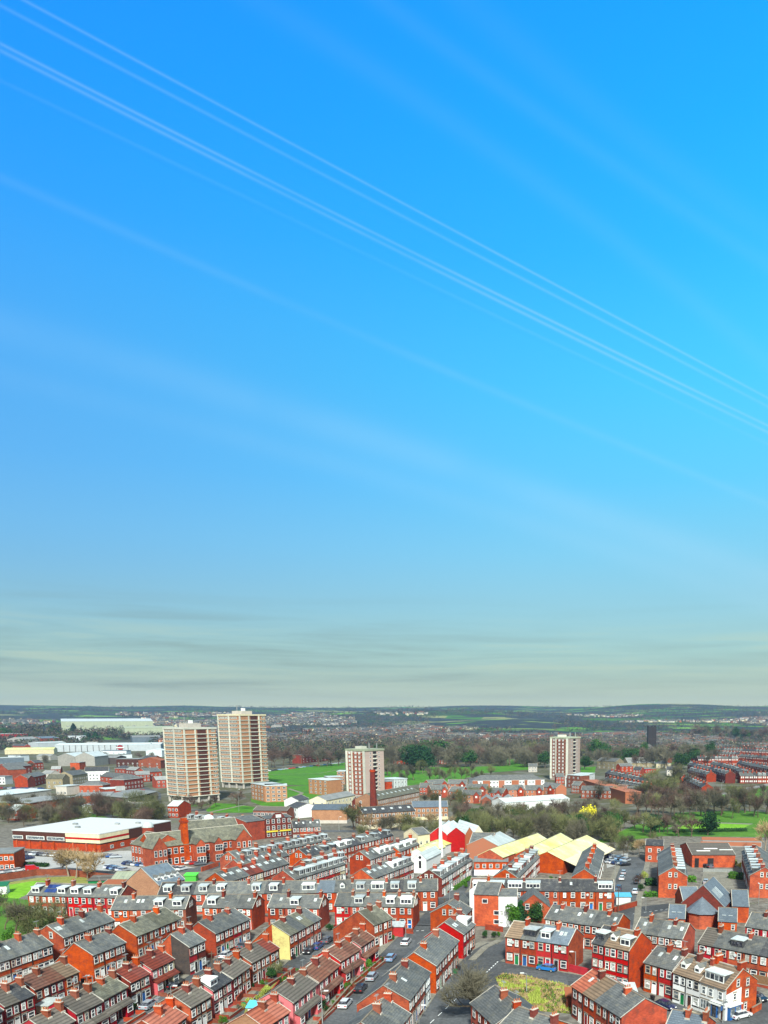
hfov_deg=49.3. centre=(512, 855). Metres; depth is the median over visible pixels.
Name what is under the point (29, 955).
window
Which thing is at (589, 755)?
tree
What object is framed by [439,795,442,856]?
mast chimney
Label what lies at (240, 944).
parked car
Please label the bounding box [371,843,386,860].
terraced house
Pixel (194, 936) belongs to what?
terraced house
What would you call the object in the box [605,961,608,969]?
window
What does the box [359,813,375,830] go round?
tree
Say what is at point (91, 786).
house
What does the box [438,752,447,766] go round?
tree
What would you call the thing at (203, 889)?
terraced house
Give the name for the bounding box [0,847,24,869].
flats
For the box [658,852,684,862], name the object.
terraced house
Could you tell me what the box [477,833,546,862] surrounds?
factory shed
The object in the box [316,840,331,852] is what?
terraced house
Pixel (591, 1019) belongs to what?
window
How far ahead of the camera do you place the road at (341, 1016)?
177.32 m
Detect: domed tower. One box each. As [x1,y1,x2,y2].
[142,821,153,833]
[204,814,213,818]
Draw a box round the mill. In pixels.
[355,786,419,808]
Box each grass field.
[0,898,56,939]
[68,811,119,820]
[206,803,254,812]
[251,786,319,805]
[268,762,344,785]
[384,766,526,785]
[503,759,527,768]
[581,767,595,772]
[597,810,767,842]
[720,786,767,800]
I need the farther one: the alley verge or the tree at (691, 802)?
the tree at (691, 802)
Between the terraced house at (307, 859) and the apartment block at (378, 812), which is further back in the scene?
the apartment block at (378, 812)
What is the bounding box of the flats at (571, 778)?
[567,774,589,787]
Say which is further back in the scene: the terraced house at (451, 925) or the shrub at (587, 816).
the shrub at (587, 816)
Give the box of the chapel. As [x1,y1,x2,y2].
[414,846,441,872]
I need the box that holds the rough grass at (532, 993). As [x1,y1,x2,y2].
[495,973,571,1013]
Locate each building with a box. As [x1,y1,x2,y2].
[0,789,51,799]
[0,796,74,813]
[8,754,28,760]
[9,804,35,820]
[12,744,30,747]
[27,760,43,769]
[37,754,56,759]
[42,770,59,776]
[51,766,62,772]
[56,784,79,794]
[75,791,113,803]
[100,787,115,792]
[102,789,157,800]
[115,765,129,772]
[115,786,124,791]
[118,754,131,757]
[126,767,140,774]
[135,771,149,781]
[142,755,160,757]
[152,776,166,787]
[167,800,190,817]
[228,812,291,840]
[311,804,351,822]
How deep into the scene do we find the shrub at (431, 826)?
374.41 m
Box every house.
[0,762,31,772]
[0,764,25,780]
[0,775,12,783]
[0,941,22,980]
[0,948,11,981]
[0,980,21,1023]
[0,1007,4,1023]
[5,931,32,974]
[9,965,50,1010]
[9,969,35,1022]
[14,771,45,786]
[21,934,43,967]
[21,1007,57,1023]
[26,775,35,786]
[27,875,50,908]
[27,920,53,966]
[40,882,61,914]
[40,965,65,996]
[41,911,74,961]
[45,774,69,788]
[46,980,96,1023]
[49,949,79,995]
[51,998,75,1023]
[53,878,75,914]
[54,927,105,981]
[60,769,87,783]
[64,918,84,941]
[66,883,87,915]
[69,905,95,934]
[70,762,85,769]
[79,781,109,791]
[79,880,101,912]
[79,975,110,1023]
[80,975,122,1023]
[84,766,109,780]
[85,911,104,933]
[90,903,114,928]
[92,884,113,912]
[92,934,116,973]
[97,926,126,967]
[100,772,125,782]
[103,953,141,1005]
[105,877,136,915]
[105,962,134,1019]
[109,774,143,789]
[110,891,136,926]
[112,913,148,960]
[120,802,156,818]
[129,895,152,916]
[129,941,168,995]
[130,954,150,1001]
[134,996,174,1023]
[136,915,160,949]
[138,767,161,779]
[138,995,188,1023]
[143,905,170,942]
[148,887,172,911]
[154,936,179,988]
[156,982,202,1023]
[157,877,180,894]
[159,907,181,932]
[161,919,199,974]
[167,895,196,926]
[175,881,196,897]
[178,961,224,1017]
[185,916,206,970]
[186,811,197,820]
[190,975,212,1023]
[192,813,204,819]
[193,877,215,913]
[193,913,225,957]
[201,889,225,918]
[205,867,234,880]
[211,881,231,893]
[212,949,242,1000]
[212,955,232,1007]
[213,914,233,950]
[213,943,251,993]
[217,901,242,948]
[219,894,240,912]
[220,846,241,869]
[221,935,261,983]
[225,853,246,867]
[227,868,242,880]
[227,998,278,1023]
[229,876,250,893]
[230,907,250,940]
[231,861,249,880]
[235,890,264,929]
[241,848,252,855]
[242,864,256,880]
[244,856,250,862]
[245,991,290,1023]
[246,842,260,853]
[246,857,263,880]
[246,880,266,899]
[247,850,259,859]
[252,915,298,959]
[252,942,270,977]
[255,927,279,972]
[256,860,269,879]
[256,967,311,1023]
[258,844,268,851]
[258,852,264,858]
[259,854,276,879]
[261,848,272,856]
[263,840,276,848]
[264,876,285,912]
[267,885,290,924]
[269,856,282,872]
[271,849,282,857]
[271,865,300,879]
[272,851,289,868]
[273,959,322,1018]
[274,841,287,852]
[274,843,288,861]
[279,836,295,862]
[282,880,300,893]
[284,794,308,805]
[285,894,306,915]
[285,955,334,1006]
[286,915,306,954]
[288,801,312,817]
[289,844,315,865]
[289,906,314,945]
[290,838,302,849]
[291,817,299,837]
[293,854,311,866]
[293,866,306,879]
[294,834,309,847]
[296,861,312,879]
[297,948,344,997]
[299,820,306,834]
[299,876,319,893]
[302,889,329,928]
[302,907,321,941]
[304,835,317,845]
[305,863,318,879]
[306,816,313,834]
[308,858,324,879]
[309,830,322,843]
[310,845,324,854]
[310,933,355,984]
[313,819,320,832]
[315,851,323,858]
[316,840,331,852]
[317,860,329,879]
[317,880,335,911]
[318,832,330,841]
[319,854,335,879]
[326,841,339,850]
[327,848,338,856]
[328,857,340,879]
[329,852,345,878]
[331,836,347,862]
[331,926,372,968]
[332,903,383,946]
[334,875,353,902]
[334,889,354,925]
[336,850,347,874]
[341,838,354,861]
[341,921,379,961]
[341,934,364,977]
[345,833,361,853]
[346,994,395,1023]
[348,983,411,1023]
[349,845,375,874]
[350,864,379,878]
[350,884,369,914]
[352,879,369,891]
[355,834,367,849]
[355,971,415,1023]
[359,831,374,847]
[363,971,420,1022]
[366,889,385,907]
[369,831,381,845]
[369,848,380,862]
[369,875,387,892]
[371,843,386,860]
[371,865,384,878]
[372,895,392,943]
[372,958,426,1014]
[373,827,387,843]
[373,860,389,878]
[377,958,431,1006]
[379,845,391,859]
[381,840,395,857]
[382,828,393,842]
[382,861,394,878]
[382,889,401,920]
[383,856,399,878]
[386,879,403,892]
[388,837,406,856]
[390,940,442,992]
[392,858,403,878]
[394,852,408,878]
[397,890,419,927]
[400,839,412,860]
[401,939,448,985]
[402,854,413,878]
[403,826,429,846]
[403,834,419,849]
[403,875,421,910]
[406,927,453,978]
[411,928,459,968]
[417,864,445,896]
[419,783,432,794]
[420,878,438,910]
[423,779,447,785]
[424,907,469,958]
[427,784,447,797]
[430,893,472,930]
[436,902,475,952]
[437,859,452,890]
[437,866,449,893]
[445,855,459,884]
[445,862,456,888]
[448,779,467,790]
[448,786,466,798]
[451,857,462,880]
[452,851,466,878]
[458,847,472,875]
[458,854,469,877]
[459,893,469,905]
[462,789,481,803]
[466,784,487,796]
[469,980,530,1023]
[470,874,489,888]
[481,990,542,1023]
[487,787,508,796]
[490,878,506,886]
[493,863,520,877]
[497,865,523,877]
[498,888,517,926]
[499,1005,538,1023]
[501,856,525,875]
[502,784,524,796]
[503,859,528,877]
[504,916,530,964]
[506,875,525,898]
[507,853,531,877]
[509,855,533,877]
[513,848,536,877]
[515,851,538,875]
[517,887,550,923]
[519,845,539,873]
[520,922,543,967]
[524,878,541,893]
[525,785,543,795]
[527,1010,570,1023]
[528,763,536,771]
[536,920,561,965]
[542,782,566,794]
[542,876,560,908]
[544,902,565,924]
[552,926,583,971]
[555,773,563,783]
[556,906,575,926]
[560,878,577,906]
[567,903,588,929]
[570,967,622,1023]
[571,781,585,793]
[571,861,597,878]
[573,865,598,874]
[574,856,599,878]
[575,859,600,878]
[577,852,600,878]
[577,854,601,863]
[578,847,602,876]
[578,874,596,909]
[579,909,598,949]
[580,850,602,874]
[581,843,603,870]
[581,845,604,869]
[582,975,636,1023]
[591,908,612,949]
[591,922,617,969]
[594,982,652,1023]
[596,879,614,910]
[604,927,627,979]
[605,912,630,928]
[607,990,667,1023]
[616,763,632,771]
[616,927,652,987]
[633,766,644,775]
[635,912,654,933]
[643,937,673,994]
[645,839,663,861]
[645,918,664,950]
[657,843,682,869]
[657,846,684,877]
[657,848,683,875]
[658,850,685,865]
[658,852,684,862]
[658,855,686,876]
[658,857,685,867]
[658,860,687,897]
[658,862,687,883]
[658,917,678,946]
[658,940,688,998]
[666,766,677,775]
[666,1005,692,1023]
[670,921,695,953]
[672,950,703,1005]
[685,1007,716,1023]
[686,955,714,1010]
[697,919,723,958]
[712,930,736,962]
[727,924,754,965]
[741,843,767,870]
[742,847,767,871]
[743,848,767,877]
[743,851,767,878]
[743,935,767,975]
[744,852,767,883]
[744,856,767,884]
[745,904,767,935]
[746,858,767,887]
[747,861,767,888]
[748,862,767,897]
[758,939,767,976]
[760,916,767,936]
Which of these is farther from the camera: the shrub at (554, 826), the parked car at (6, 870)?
the shrub at (554, 826)
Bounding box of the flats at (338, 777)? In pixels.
[324,775,342,790]
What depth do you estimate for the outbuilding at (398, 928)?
204.73 m
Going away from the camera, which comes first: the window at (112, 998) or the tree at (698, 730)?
the window at (112, 998)
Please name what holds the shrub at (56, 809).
on the ground at (502, 720)
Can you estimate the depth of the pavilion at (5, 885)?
253.57 m
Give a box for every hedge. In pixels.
[24,861,49,866]
[453,876,471,889]
[643,890,657,896]
[672,827,747,832]
[687,875,696,881]
[728,871,743,879]
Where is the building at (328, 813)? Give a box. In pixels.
[311,804,351,822]
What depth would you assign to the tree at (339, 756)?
875.33 m
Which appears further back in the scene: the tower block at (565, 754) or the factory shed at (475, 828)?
the tower block at (565, 754)
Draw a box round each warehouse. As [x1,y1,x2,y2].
[0,733,27,736]
[0,757,23,763]
[5,747,57,753]
[7,736,39,744]
[28,741,65,746]
[35,736,59,741]
[55,742,163,751]
[57,752,81,765]
[61,718,152,731]
[75,751,108,765]
[101,750,130,753]
[122,726,172,734]
[146,748,164,756]
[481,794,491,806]
[491,794,569,808]
[492,794,502,799]
[644,768,657,772]
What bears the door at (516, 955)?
in the terraced house at (514, 934)
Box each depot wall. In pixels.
[700,841,760,845]
[702,837,757,840]
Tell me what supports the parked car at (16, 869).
on the ground at (502, 720)
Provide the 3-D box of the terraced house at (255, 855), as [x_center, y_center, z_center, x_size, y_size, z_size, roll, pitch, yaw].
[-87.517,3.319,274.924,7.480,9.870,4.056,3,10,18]
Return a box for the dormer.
[35,997,62,1013]
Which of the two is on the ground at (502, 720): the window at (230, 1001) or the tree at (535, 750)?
the tree at (535, 750)
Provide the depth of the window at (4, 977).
165.84 m
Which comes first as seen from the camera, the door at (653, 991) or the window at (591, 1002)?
the window at (591, 1002)
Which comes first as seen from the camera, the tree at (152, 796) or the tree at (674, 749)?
the tree at (152, 796)
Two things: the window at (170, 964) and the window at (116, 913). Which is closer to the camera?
the window at (170, 964)
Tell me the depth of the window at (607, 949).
166.37 m
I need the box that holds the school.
[130,817,251,866]
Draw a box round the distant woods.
[0,704,767,760]
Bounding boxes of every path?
[91,813,117,817]
[206,805,259,812]
[669,822,750,828]
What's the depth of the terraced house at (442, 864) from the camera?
257.47 m
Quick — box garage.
[680,843,735,866]
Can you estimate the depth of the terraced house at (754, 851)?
277.30 m
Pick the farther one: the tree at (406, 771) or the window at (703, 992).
the tree at (406, 771)
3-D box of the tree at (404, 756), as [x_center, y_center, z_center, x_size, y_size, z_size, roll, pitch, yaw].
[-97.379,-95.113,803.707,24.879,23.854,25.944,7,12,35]
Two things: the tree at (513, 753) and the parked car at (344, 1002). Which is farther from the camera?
the tree at (513, 753)
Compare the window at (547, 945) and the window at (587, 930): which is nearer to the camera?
the window at (547, 945)
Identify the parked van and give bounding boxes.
[25,864,38,869]
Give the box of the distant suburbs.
[0,711,767,747]
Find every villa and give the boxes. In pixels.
[597,757,623,769]
[654,760,670,768]
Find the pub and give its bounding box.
[699,952,757,1020]
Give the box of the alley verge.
[244,981,281,1012]
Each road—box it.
[50,828,427,873]
[117,958,223,1023]
[234,940,333,1016]
[321,930,430,936]
[323,925,430,1023]
[416,872,477,925]
[417,943,496,1023]
[474,940,581,986]
[612,857,644,929]
[619,903,674,919]
[667,1003,692,1014]
[717,1001,767,1023]
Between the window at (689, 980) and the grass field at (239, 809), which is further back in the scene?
the grass field at (239, 809)
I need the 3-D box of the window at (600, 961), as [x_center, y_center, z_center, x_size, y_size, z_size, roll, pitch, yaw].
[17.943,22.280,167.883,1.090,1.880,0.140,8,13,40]
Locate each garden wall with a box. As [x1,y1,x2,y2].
[201,862,218,871]
[235,989,244,1001]
[282,967,295,981]
[318,958,381,1023]
[406,929,412,933]
[485,924,502,931]
[569,964,590,974]
[614,900,636,911]
[752,997,761,1013]
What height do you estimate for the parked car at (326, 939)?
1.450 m
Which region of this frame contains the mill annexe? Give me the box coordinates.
[352,796,360,808]
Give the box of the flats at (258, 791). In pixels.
[251,782,279,801]
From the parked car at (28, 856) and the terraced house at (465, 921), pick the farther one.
the parked car at (28, 856)
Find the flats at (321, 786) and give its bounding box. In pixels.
[308,777,341,794]
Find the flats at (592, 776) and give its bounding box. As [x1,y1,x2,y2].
[565,772,594,786]
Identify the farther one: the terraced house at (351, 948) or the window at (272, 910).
the window at (272, 910)
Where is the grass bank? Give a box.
[9,876,88,884]
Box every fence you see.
[703,868,732,871]
[754,974,767,984]
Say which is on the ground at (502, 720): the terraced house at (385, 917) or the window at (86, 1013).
the terraced house at (385, 917)
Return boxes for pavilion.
[0,881,9,893]
[87,875,112,883]
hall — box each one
[102,879,126,883]
[111,871,135,878]
[583,779,640,803]
[623,757,654,767]
[668,876,749,931]
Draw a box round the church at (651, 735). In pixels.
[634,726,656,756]
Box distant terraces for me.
[603,742,767,794]
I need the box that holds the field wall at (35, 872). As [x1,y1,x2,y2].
[0,869,113,880]
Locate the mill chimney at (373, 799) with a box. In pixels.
[369,770,376,805]
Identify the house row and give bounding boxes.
[253,806,293,818]
[292,751,331,763]
[581,785,612,798]
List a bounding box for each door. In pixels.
[6,973,11,981]
[12,971,17,979]
[14,1014,20,1023]
[21,1011,27,1022]
[68,907,73,915]
[100,965,104,975]
[118,1009,122,1019]
[136,991,140,1005]
[141,988,145,1001]
[194,959,199,972]
[197,1015,201,1023]
[198,958,203,970]
[202,1012,206,1023]
[206,1009,212,1022]
[219,998,224,1014]
[224,995,227,1007]
[257,970,260,982]
[262,967,265,977]
[295,944,298,956]
[299,942,301,954]
[308,1009,312,1018]
[379,934,382,946]
[384,932,387,943]
[407,918,411,927]
[422,901,426,910]
[514,953,519,964]
[522,954,527,966]
[553,958,558,970]
[577,1007,581,1023]
[584,1011,587,1023]
[598,902,602,910]
[650,980,656,994]
[658,982,664,996]
[678,991,684,1005]
[686,993,691,1006]
[694,858,698,866]
[707,858,713,863]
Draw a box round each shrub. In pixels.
[0,800,8,819]
[0,803,21,822]
[6,899,49,934]
[18,802,39,821]
[37,803,67,823]
[37,810,46,823]
[39,899,67,927]
[41,755,48,762]
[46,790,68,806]
[47,812,62,823]
[57,810,79,821]
[59,797,78,815]
[62,794,88,816]
[76,803,92,818]
[84,794,110,815]
[94,797,109,816]
[100,801,118,817]
[108,800,122,817]
[111,797,132,818]
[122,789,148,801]
[129,800,153,818]
[133,807,154,819]
[144,796,159,818]
[151,799,168,819]
[217,1015,227,1022]
[260,988,269,992]
[266,967,275,978]
[270,961,283,975]
[326,923,333,929]
[343,981,351,987]
[356,822,368,833]
[365,959,372,966]
[375,744,401,762]
[375,816,390,829]
[378,745,399,765]
[385,814,399,829]
[394,810,412,830]
[401,822,417,831]
[408,817,423,825]
[425,817,438,832]
[427,788,439,799]
[442,752,461,767]
[450,789,461,799]
[451,744,484,765]
[451,800,462,819]
[454,809,481,820]
[455,793,470,804]
[470,817,490,831]
[475,811,491,827]
[478,739,491,746]
[480,748,493,762]
[480,802,495,816]
[480,813,508,831]
[482,750,493,763]
[482,930,487,938]
[489,745,510,765]
[491,745,503,762]
[506,802,522,815]
[510,813,524,833]
[511,738,520,746]
[512,746,527,762]
[513,812,536,838]
[514,743,529,761]
[515,748,533,765]
[517,813,531,832]
[521,750,537,766]
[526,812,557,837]
[531,812,542,830]
[541,807,563,817]
[543,814,564,837]
[550,812,568,834]
[553,821,569,835]
[555,797,571,814]
[555,811,577,836]
[563,817,589,839]
[572,809,591,821]
[582,810,592,832]
[584,796,599,809]
[584,808,608,835]
[584,817,600,836]
[590,812,614,840]
[592,747,608,761]
[597,776,618,784]
[601,816,622,841]
[609,744,625,755]
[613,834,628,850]
[641,870,648,877]
[667,782,688,798]
[670,748,686,765]
[692,741,706,755]
[706,747,722,755]
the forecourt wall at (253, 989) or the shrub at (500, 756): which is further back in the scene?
the shrub at (500, 756)
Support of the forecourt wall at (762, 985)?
on the ground at (502, 720)
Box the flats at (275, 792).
[264,783,286,801]
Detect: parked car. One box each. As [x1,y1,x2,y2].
[2,868,12,872]
[12,867,24,871]
[25,855,34,858]
[109,854,121,857]
[118,867,130,870]
[138,999,159,1009]
[166,979,185,988]
[176,866,187,869]
[193,861,206,864]
[218,950,232,957]
[236,940,249,948]
[302,945,314,953]
[312,942,323,949]
[320,936,332,943]
[337,998,352,1008]
[353,983,367,992]
[365,972,378,980]
[384,953,396,961]
[400,938,411,945]
[536,963,555,971]
[618,861,630,865]
[632,888,637,893]
[654,998,676,1010]
[732,1009,752,1020]
[756,991,767,1002]
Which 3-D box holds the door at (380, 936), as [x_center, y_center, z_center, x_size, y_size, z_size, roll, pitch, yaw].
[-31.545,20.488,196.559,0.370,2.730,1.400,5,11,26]
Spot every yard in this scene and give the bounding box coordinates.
[419,892,469,912]
[703,840,761,847]
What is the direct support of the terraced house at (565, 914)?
on the ground at (502, 720)
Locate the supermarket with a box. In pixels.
[12,817,171,851]
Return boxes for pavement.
[137,957,217,1006]
[225,936,324,1014]
[307,936,397,1023]
[416,941,487,1023]
[468,940,501,959]
[501,959,582,975]
[610,865,620,880]
[632,862,649,929]
[709,990,767,1019]
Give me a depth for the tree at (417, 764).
753.23 m
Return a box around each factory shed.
[411,845,432,861]
[420,841,445,855]
[424,839,450,853]
[430,820,458,841]
[442,821,472,848]
[443,820,464,851]
[458,820,482,831]
[467,831,514,858]
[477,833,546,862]
[516,833,572,855]
[539,835,614,873]
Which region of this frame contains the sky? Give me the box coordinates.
[0,0,767,707]
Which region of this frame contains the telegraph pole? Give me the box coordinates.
[616,887,620,912]
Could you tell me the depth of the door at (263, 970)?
171.23 m
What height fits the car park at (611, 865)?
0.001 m
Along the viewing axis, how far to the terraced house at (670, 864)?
253.25 m
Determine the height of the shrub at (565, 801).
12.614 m
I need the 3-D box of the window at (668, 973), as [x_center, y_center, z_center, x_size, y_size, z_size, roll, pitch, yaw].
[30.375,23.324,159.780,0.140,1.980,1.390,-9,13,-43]
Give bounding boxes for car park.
[25,851,192,871]
[136,787,160,800]
[605,853,627,867]
[700,872,734,888]
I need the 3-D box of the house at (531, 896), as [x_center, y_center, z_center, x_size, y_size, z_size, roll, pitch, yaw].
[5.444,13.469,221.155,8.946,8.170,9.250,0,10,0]
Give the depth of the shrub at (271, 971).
172.12 m
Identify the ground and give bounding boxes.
[0,704,767,1023]
[496,974,571,1013]
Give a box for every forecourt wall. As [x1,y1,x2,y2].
[123,1010,145,1023]
[158,981,188,996]
[212,1018,227,1023]
[214,1001,247,1019]
[235,987,262,1001]
[254,968,289,986]
[313,1006,334,1023]
[327,986,354,1009]
[353,969,374,986]
[367,957,386,970]
[757,983,767,988]
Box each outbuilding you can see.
[183,872,198,880]
[245,1000,256,1010]
[392,921,405,936]
[564,987,571,1007]
[614,892,631,904]
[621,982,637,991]
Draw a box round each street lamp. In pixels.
[321,990,328,1023]
[418,1004,425,1023]
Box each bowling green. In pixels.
[0,881,44,898]
[672,823,748,829]
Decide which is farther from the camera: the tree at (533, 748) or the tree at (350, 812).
the tree at (533, 748)
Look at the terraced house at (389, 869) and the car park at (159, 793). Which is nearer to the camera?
the terraced house at (389, 869)
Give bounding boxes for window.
[0,962,5,972]
[0,975,6,981]
[5,961,10,969]
[5,1006,13,1017]
[6,1018,13,1023]
[11,959,15,967]
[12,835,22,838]
[13,1003,19,1014]
[15,957,21,966]
[20,1000,26,1011]
[21,955,27,964]
[22,967,28,974]
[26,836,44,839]
[27,953,31,962]
[27,997,33,1008]
[27,1009,34,1018]
[33,951,37,960]
[36,989,42,1000]
[37,950,42,958]
[43,948,48,956]
[44,960,49,966]
[44,986,49,996]
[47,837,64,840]
[48,931,53,938]
[51,983,56,993]
[57,980,63,990]
[64,937,69,946]
[66,976,72,987]
[73,974,78,984]
[74,907,79,914]
[77,1013,83,1023]
[84,1010,88,1020]
[90,1007,94,1017]
[94,955,98,964]
[94,967,99,978]
[96,1004,101,1014]
[104,999,109,1009]
[110,949,114,957]
[110,996,114,1005]
[114,911,119,917]
[116,946,120,955]
[116,958,121,967]
[116,993,120,1002]
[121,989,126,999]
[130,982,135,992]
[131,994,137,1003]
[136,980,139,990]
[138,936,141,944]
[138,947,142,955]
[140,978,144,987]
[144,975,149,985]
[145,987,150,997]
[153,969,156,978]
[169,962,172,970]
[178,910,183,916]
[190,961,194,971]
[191,1007,196,1018]
[196,895,201,901]
[196,905,201,911]
[196,1004,200,1015]
[201,942,205,950]
[202,956,206,966]
[202,1001,205,1012]
[206,998,210,1009]
[214,990,218,1001]
[214,1002,219,1013]
[216,933,219,942]
[216,945,220,954]
[219,988,222,998]
[227,982,231,992]
[228,993,232,1004]
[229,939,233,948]
[234,978,237,988]
[246,979,250,990]
[253,973,257,982]
[270,908,274,914]
[284,1015,288,1023]
[336,907,341,913]
[336,917,341,924]
[388,931,391,939]
[391,908,395,914]
[399,908,404,914]
[430,901,435,907]
[506,952,512,960]
[507,938,512,946]
[528,955,534,964]
[529,941,534,949]
[537,956,543,963]
[538,942,543,950]
[545,943,549,951]
[554,945,558,952]
[560,945,566,953]
[560,959,566,969]
[572,1004,576,1016]
[573,989,576,999]
[581,892,585,898]
[584,938,590,946]
[585,926,590,933]
[589,999,593,1010]
[589,1015,593,1023]
[592,927,596,934]
[592,944,597,953]
[592,957,597,967]
[596,1004,600,1015]
[598,946,602,954]
[598,959,602,967]
[602,1008,605,1019]
[605,947,609,956]
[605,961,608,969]
[606,902,611,908]
[607,892,611,898]
[609,1012,612,1023]
[610,948,615,957]
[610,961,615,971]
[617,950,622,959]
[617,963,622,973]
[623,951,627,960]
[623,965,627,974]
[644,978,650,989]
[645,964,650,974]
[652,936,656,944]
[652,966,656,975]
[658,937,663,945]
[659,968,664,977]
[665,984,671,995]
[666,970,671,980]
[673,988,678,1000]
[674,974,678,984]
[676,940,681,947]
[680,976,684,986]
[687,979,691,988]
[692,995,698,1007]
[693,980,698,991]
[699,997,708,1009]
[701,984,706,995]
[706,946,710,954]
[708,986,713,997]
[717,990,722,1000]
[721,949,726,957]
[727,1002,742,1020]
[728,951,734,959]
[733,991,736,1000]
[736,952,741,960]
[736,978,739,987]
[745,954,749,962]
[745,988,748,997]
[746,976,749,986]
[750,968,757,975]
[751,955,757,964]
[759,970,766,976]
[760,957,765,965]
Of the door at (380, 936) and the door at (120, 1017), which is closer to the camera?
the door at (120, 1017)
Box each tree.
[0,792,19,801]
[0,887,8,915]
[0,900,16,929]
[1,927,13,940]
[2,896,34,931]
[4,793,23,804]
[16,809,31,826]
[19,896,51,928]
[33,800,50,818]
[36,806,53,822]
[43,845,80,876]
[46,899,70,915]
[53,852,72,868]
[61,848,94,877]
[66,804,83,817]
[70,723,78,731]
[76,858,97,878]
[78,850,106,871]
[82,790,104,802]
[89,804,105,816]
[91,731,99,740]
[120,798,139,817]
[136,804,155,817]
[142,794,156,801]
[173,794,180,799]
[204,799,212,808]
[211,796,218,804]
[228,790,244,805]
[267,746,280,766]
[267,750,282,766]
[272,747,293,765]
[287,750,295,764]
[294,748,308,764]
[298,743,314,757]
[311,749,326,766]
[320,748,336,765]
[333,749,344,764]
[338,803,365,829]
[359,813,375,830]
[384,763,391,775]
[387,762,397,776]
[393,812,405,829]
[395,761,403,773]
[398,746,420,764]
[402,763,409,777]
[403,744,430,754]
[407,763,416,779]
[408,754,420,769]
[411,743,431,769]
[413,820,427,827]
[415,759,420,773]
[417,740,452,757]
[419,758,426,773]
[419,792,429,800]
[420,749,436,767]
[422,765,432,778]
[422,812,438,829]
[427,744,449,765]
[431,955,496,1009]
[437,743,465,767]
[437,769,447,779]
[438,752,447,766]
[446,792,457,805]
[447,766,452,777]
[454,815,473,822]
[455,801,472,814]
[456,740,467,746]
[457,768,468,778]
[458,750,477,766]
[465,813,480,823]
[469,761,477,774]
[469,770,478,777]
[471,743,488,763]
[485,807,496,825]
[486,800,505,819]
[487,764,495,773]
[490,737,503,745]
[492,818,508,832]
[494,816,509,833]
[495,808,512,817]
[500,803,519,819]
[503,744,519,762]
[504,746,518,764]
[505,903,520,921]
[507,816,521,837]
[510,900,527,923]
[517,803,534,817]
[522,743,543,760]
[526,742,545,764]
[527,901,543,922]
[531,802,545,815]
[537,751,549,767]
[544,804,559,813]
[546,798,570,810]
[564,803,578,815]
[569,796,589,808]
[575,814,588,830]
[580,755,593,769]
[580,804,596,817]
[584,750,595,765]
[586,739,611,756]
[590,782,605,799]
[600,811,615,829]
[606,749,621,758]
[607,805,619,813]
[607,840,615,851]
[609,798,621,810]
[614,813,621,828]
[615,810,629,827]
[619,843,630,854]
[620,812,632,829]
[621,748,638,759]
[621,832,635,850]
[627,790,644,811]
[627,812,640,828]
[628,840,634,851]
[631,754,641,763]
[631,811,650,832]
[631,873,643,883]
[632,791,648,812]
[632,839,645,855]
[633,781,647,793]
[637,754,650,765]
[638,747,646,756]
[638,790,652,812]
[639,742,648,755]
[639,766,660,781]
[641,779,665,792]
[642,792,662,812]
[643,748,660,761]
[643,811,662,835]
[644,877,656,885]
[645,795,659,813]
[646,814,664,832]
[647,776,676,789]
[647,830,656,838]
[648,795,668,812]
[650,785,664,800]
[651,745,672,758]
[651,773,672,783]
[657,788,671,797]
[658,749,672,765]
[658,792,668,813]
[659,784,676,805]
[659,791,681,816]
[661,813,671,832]
[662,772,681,782]
[663,776,680,789]
[665,791,674,813]
[665,813,689,833]
[667,744,678,754]
[668,818,684,836]
[669,764,697,783]
[670,763,684,781]
[673,752,690,765]
[675,795,685,814]
[676,781,688,797]
[678,742,701,759]
[679,793,691,814]
[682,792,697,812]
[682,814,700,836]
[683,782,707,811]
[688,744,700,760]
[690,788,705,815]
[691,724,705,733]
[696,795,713,815]
[697,785,721,810]
[697,810,720,834]
[702,726,715,735]
[703,751,713,764]
[705,741,715,752]
[705,786,720,812]
[712,793,730,815]
[713,788,730,812]
[721,783,731,796]
[724,725,734,733]
[729,784,742,810]
[729,792,749,812]
[730,798,741,816]
[731,727,741,737]
[732,785,750,812]
[739,727,748,734]
[741,729,750,737]
[742,788,759,811]
[748,793,766,815]
[749,793,764,817]
[754,817,767,850]
[756,726,767,736]
[757,783,767,791]
[761,789,767,813]
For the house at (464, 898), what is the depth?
219.88 m
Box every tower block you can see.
[162,717,219,802]
[217,705,268,788]
[345,743,384,795]
[550,732,580,780]
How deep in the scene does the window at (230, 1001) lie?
155.45 m
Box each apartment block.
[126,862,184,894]
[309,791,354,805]
[355,804,415,829]
[384,777,407,787]
[384,780,391,789]
[411,800,447,819]
[469,774,544,789]
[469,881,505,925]
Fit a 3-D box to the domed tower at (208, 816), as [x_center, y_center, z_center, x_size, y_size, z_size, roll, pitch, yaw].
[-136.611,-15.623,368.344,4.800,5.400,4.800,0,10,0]
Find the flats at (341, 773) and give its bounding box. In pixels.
[336,770,345,783]
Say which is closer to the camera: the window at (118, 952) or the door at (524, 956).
the window at (118, 952)

